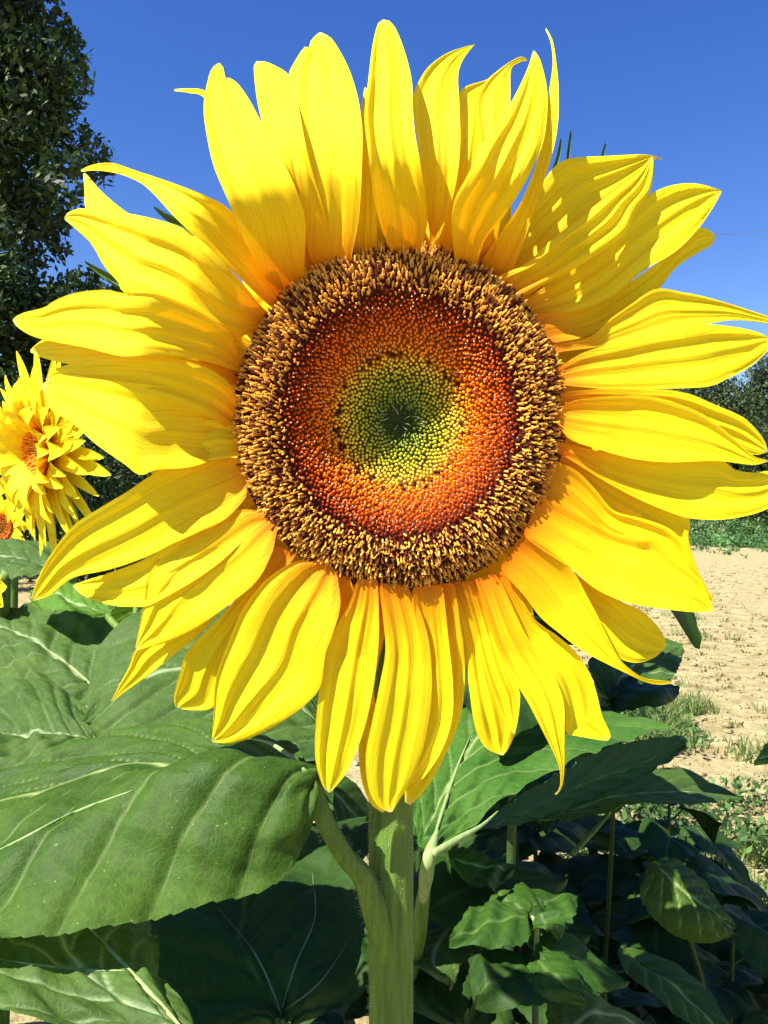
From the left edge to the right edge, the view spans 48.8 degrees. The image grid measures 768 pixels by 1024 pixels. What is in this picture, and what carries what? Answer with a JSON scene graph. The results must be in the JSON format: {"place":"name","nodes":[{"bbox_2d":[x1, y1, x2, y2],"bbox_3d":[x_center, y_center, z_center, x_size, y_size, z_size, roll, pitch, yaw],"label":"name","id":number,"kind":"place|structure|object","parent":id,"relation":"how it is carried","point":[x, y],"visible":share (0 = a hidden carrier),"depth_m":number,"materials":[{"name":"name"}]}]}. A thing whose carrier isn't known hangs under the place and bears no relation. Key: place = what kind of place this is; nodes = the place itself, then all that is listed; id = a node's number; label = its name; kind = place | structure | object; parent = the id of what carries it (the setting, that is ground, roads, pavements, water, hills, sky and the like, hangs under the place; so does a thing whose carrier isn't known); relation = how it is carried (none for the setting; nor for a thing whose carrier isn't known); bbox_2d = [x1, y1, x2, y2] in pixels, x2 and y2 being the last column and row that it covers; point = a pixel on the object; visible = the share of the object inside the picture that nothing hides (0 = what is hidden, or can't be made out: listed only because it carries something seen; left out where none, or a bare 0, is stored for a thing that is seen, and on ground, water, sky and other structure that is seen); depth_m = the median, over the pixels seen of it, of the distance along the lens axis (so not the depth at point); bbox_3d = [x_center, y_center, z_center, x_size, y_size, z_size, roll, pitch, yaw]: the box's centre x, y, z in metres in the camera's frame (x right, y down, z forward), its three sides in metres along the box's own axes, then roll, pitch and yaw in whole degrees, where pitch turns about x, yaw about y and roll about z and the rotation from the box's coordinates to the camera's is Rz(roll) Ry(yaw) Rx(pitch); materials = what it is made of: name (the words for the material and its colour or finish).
{"place":"outdoors","nodes":[
{"label":"outdoors","id":0,"kind":"place"},
{"bbox_2d":[0,0,767,447],"label":"sky","id":1,"kind":"structure","parent":0,"point":[682,83],"materials":[{"name":"blue"}]},
{"bbox_2d":[10,522,767,1023],"bbox_3d":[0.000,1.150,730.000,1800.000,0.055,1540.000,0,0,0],"label":"ground","id":2,"kind":"structure","parent":0,"point":[706,562],"depth_m":6.15,"materials":[{"name":"soil"}]},
{"bbox_2d":[0,568,10,1023],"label":"sunflower","id":3,"kind":"object","parent":2,"relation":"on","point":[5,593],"visible":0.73,"depth_m":0.96,"materials":[{"name":"yellow plant"}]},
{"bbox_2d":[0,496,27,1023],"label":"sunflower","id":4,"kind":"object","parent":2,"relation":"on","point":[11,529],"visible":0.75,"depth_m":1.69,"materials":[{"name":"yellow plant"}]},
{"bbox_2d":[0,391,85,590],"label":"bush","id":5,"kind":"object","parent":2,"relation":"on","point":[31,579],"visible":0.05,"depth_m":12.03,"materials":[{"name":"green plant"}]},
{"bbox_2d":[0,403,123,579],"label":"bush","id":6,"kind":"object","parent":2,"relation":"on","point":[88,501],"visible":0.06,"depth_m":12.77,"materials":[{"name":"green plant"}]},
{"bbox_2d":[0,0,144,503],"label":"tree","id":7,"kind":"object","parent":2,"relation":"on","point":[34,104],"visible":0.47,"depth_m":14.77,"materials":[{"name":"green plant"}]},
{"bbox_2d":[23,444,151,581],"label":"bush","id":8,"kind":"object","parent":2,"relation":"on","point":[128,483],"visible":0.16,"depth_m":13.59,"materials":[{"name":"green plant"}]},
{"bbox_2d":[109,551,158,609],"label":"leafy plant","id":9,"kind":"object","parent":2,"relation":"on","point":[111,607],"depth_m":1.89,"materials":[{"name":"green plant"}]},
{"bbox_2d":[0,351,316,770],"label":"sunflower","id":10,"kind":"object","parent":2,"relation":"on","point":[67,649],"visible":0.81,"depth_m":0.85,"materials":[{"name":"yellow plant"}]},
{"bbox_2d":[51,606,333,1023],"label":"leafy plant","id":11,"kind":"object","parent":2,"relation":"on","point":[119,614],"visible":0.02,"depth_m":1.39,"materials":[{"name":"green plant"}]},
{"bbox_2d":[303,690,368,936],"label":"leafy plant","id":12,"kind":"object","parent":2,"relation":"on","point":[347,797],"visible":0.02,"depth_m":2.00,"materials":[{"name":"green plant"}]},
{"bbox_2d":[289,742,418,1023],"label":"leafy plant","id":13,"kind":"object","parent":2,"relation":"on","point":[354,830],"visible":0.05,"depth_m":1.25,"materials":[{"name":"green plant"}]},
{"bbox_2d":[0,20,767,1023],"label":"sunflower","id":14,"kind":"object","parent":2,"relation":"on","point":[400,428],"visible":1,"depth_m":0.44,"materials":[{"name":"yellow plant"}]},
{"bbox_2d":[416,850,422,871],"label":"leafy plant","id":15,"kind":"object","parent":2,"relation":"on","point":[419,854],"depth_m":1.59,"materials":[{"name":"green plant"}]},
{"bbox_2d":[92,698,767,938],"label":"weeds","id":16,"kind":"object","parent":2,"relation":"on","point":[651,810],"visible":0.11,"depth_m":2.97,"materials":[{"name":"green plant"}]},
{"bbox_2d":[299,607,588,849],"bbox_3d":[0.081,0.447,1.292,0.373,1.446,0.372,0,0,-39],"label":"leafy plant","id":17,"kind":"object","parent":2,"relation":"on","point":[308,746],"visible":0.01,"depth_m":1.25,"materials":[{"name":"green plant"}]},
{"bbox_2d":[344,857,585,1023],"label":"leafy plant","id":18,"kind":"object","parent":2,"relation":"on","point":[357,1008],"visible":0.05,"depth_m":1.29,"materials":[{"name":"green plant"}]},
{"bbox_2d":[431,1001,529,1023],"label":"leafy plant","id":19,"kind":"object","parent":2,"relation":"on","point":[515,1009],"depth_m":1.16,"materials":[{"name":"green plant"}]},
{"bbox_2d":[413,758,580,909],"bbox_3d":[0.252,0.650,2.180,0.549,1.040,0.518,0,0,0],"label":"leafy plant","id":20,"kind":"object","parent":2,"relation":"on","point":[555,841],"visible":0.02,"depth_m":2.08,"materials":[{"name":"green plant"}]},
{"bbox_2d":[490,611,539,810],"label":"leafy plant","id":21,"kind":"object","parent":2,"relation":"on","point":[500,803],"visible":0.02,"depth_m":1.03,"materials":[{"name":"green plant"}]},
{"bbox_2d":[413,846,645,1023],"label":"young plant","id":22,"kind":"object","parent":2,"relation":"on","point":[464,878],"visible":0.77,"depth_m":0.74,"materials":[{"name":"green plant"}]},
{"bbox_2d":[446,766,626,953],"bbox_3d":[0.361,0.839,1.944,0.486,0.663,0.527,0,0,0],"label":"leafy plant","id":23,"kind":"object","parent":2,"relation":"on","point":[554,863],"visible":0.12,"depth_m":1.86,"materials":[{"name":"green plant"}]},
{"bbox_2d":[449,882,629,1023],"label":"young plant","id":24,"kind":"object","parent":2,"relation":"on","point":[561,966],"visible":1,"depth_m":0.68,"materials":[{"name":"green plant"}]},
{"bbox_2d":[315,604,767,910],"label":"grass","id":25,"kind":"structure","parent":2,"relation":"on","point":[699,706],"depth_m":4.20,"materials":[{"name":"green plant"}]},
{"bbox_2d":[461,772,644,1021],"bbox_3d":[0.264,0.831,1.743,0.486,0.679,0.468,0,0,-22],"label":"leafy plant","id":26,"kind":"object","parent":2,"relation":"on","point":[491,844],"visible":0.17,"depth_m":1.66,"materials":[{"name":"green plant"}]},
{"bbox_2d":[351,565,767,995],"bbox_3d":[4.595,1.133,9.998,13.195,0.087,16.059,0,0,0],"label":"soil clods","id":27,"kind":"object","parent":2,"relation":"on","point":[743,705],"visible":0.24,"depth_m":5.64,"materials":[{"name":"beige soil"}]},
{"bbox_2d":[413,707,743,981],"bbox_3d":[0.178,0.698,0.954,0.588,0.944,0.216,0,0,-42],"label":"leafy plant","id":28,"kind":"object","parent":2,"relation":"on","point":[473,781],"visible":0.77,"depth_m":0.87,"materials":[{"name":"green plant"}]},
{"bbox_2d":[462,610,701,1012],"bbox_3d":[0.175,0.462,1.087,0.338,1.416,0.431,0,0,-23],"label":"leafy plant","id":29,"kind":"object","parent":2,"relation":"on","point":[687,622],"visible":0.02,"depth_m":0.97,"materials":[{"name":"green plant"}]},
{"bbox_2d":[512,947,729,1023],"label":"leafy plant","id":30,"kind":"object","parent":2,"relation":"on","point":[676,989],"visible":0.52,"depth_m":1.17,"materials":[{"name":"green plant"}]},
{"bbox_2d":[585,664,663,932],"bbox_3d":[0.603,0.815,2.454,0.372,0.729,0.525,0,0,31],"label":"leafy plant","id":31,"kind":"object","parent":2,"relation":"on","point":[624,846],"visible":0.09,"depth_m":2.31,"materials":[{"name":"green plant"}]},
{"bbox_2d":[588,638,684,964],"bbox_3d":[0.355,0.677,1.248,0.170,0.968,0.485,0,0,20],"label":"young plant","id":32,"kind":"object","parent":2,"relation":"on","point":[618,691],"visible":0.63,"depth_m":1.20,"materials":[{"name":"green plant"}]},
{"bbox_2d":[585,873,725,1023],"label":"leafy plant","id":33,"kind":"object","parent":2,"relation":"on","point":[652,936],"visible":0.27,"depth_m":1.53,"materials":[{"name":"green plant"}]},
{"bbox_2d":[561,803,767,994],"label":"leafy plant","id":34,"kind":"object","parent":2,"relation":"on","point":[589,872],"visible":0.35,"depth_m":1.80,"materials":[{"name":"green plant"}]},
{"bbox_2d":[576,573,767,823],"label":"dry litter","id":35,"kind":"object","parent":2,"relation":"on","point":[733,723],"visible":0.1,"depth_m":6.10,"materials":[{"name":"beige plant"}]},
{"bbox_2d":[587,825,767,938],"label":"leafy plant","id":36,"kind":"object","parent":2,"relation":"on","point":[699,839],"visible":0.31,"depth_m":2.11,"materials":[{"name":"green plant"}]},
{"bbox_2d":[640,857,738,986],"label":"young plant","id":37,"kind":"object","parent":2,"relation":"on","point":[678,898],"visible":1,"depth_m":1.21,"materials":[{"name":"green plant"}]},
{"bbox_2d":[667,387,724,523],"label":"tree","id":38,"kind":"object","parent":2,"relation":"on","point":[698,393],"visible":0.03,"depth_m":41.16,"materials":[{"name":"green plant"}]},
{"bbox_2d":[627,904,767,1023],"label":"leafy plant","id":39,"kind":"object","parent":2,"relation":"on","point":[738,1003],"visible":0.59,"depth_m":1.41,"materials":[{"name":"green plant"}]},
{"bbox_2d":[689,515,767,557],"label":"crop plants","id":40,"kind":"object","parent":2,"relation":"on","point":[732,539],"visible":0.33,"depth_m":29.05,"materials":[{"name":"green plant"}]},
{"bbox_2d":[689,376,767,519],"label":"tree","id":41,"kind":"object","parent":2,"relation":"on","point":[715,392],"visible":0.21,"depth_m":45.00,"materials":[{"name":"green plant"}]},
{"bbox_2d":[690,413,767,535],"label":"tree","id":42,"kind":"object","parent":2,"relation":"on","point":[762,429],"visible":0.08,"depth_m":37.51,"materials":[{"name":"green plant"}]},
{"bbox_2d":[720,352,767,423],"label":"tree","id":43,"kind":"object","parent":2,"relation":"on","point":[760,373],"visible":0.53,"depth_m":43.49,"materials":[{"name":"green plant"}]},
{"bbox_2d":[738,434,767,532],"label":"tree","id":44,"kind":"object","parent":2,"relation":"on","point":[764,513],"visible":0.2,"depth_m":35.72,"materials":[{"name":"green plant"}]},
{"bbox_2d":[753,743,767,765],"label":"young plant","id":45,"kind":"object","parent":2,"relation":"on","point":[762,758],"visible":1,"depth_m":1.26,"materials":[{"name":"green plant"}]},
{"bbox_2d":[742,985,767,994],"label":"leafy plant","id":46,"kind":"object","parent":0,"point":[765,990],"visible":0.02,"depth_m":1.74,"materials":[{"name":"green plant"}]}
]}

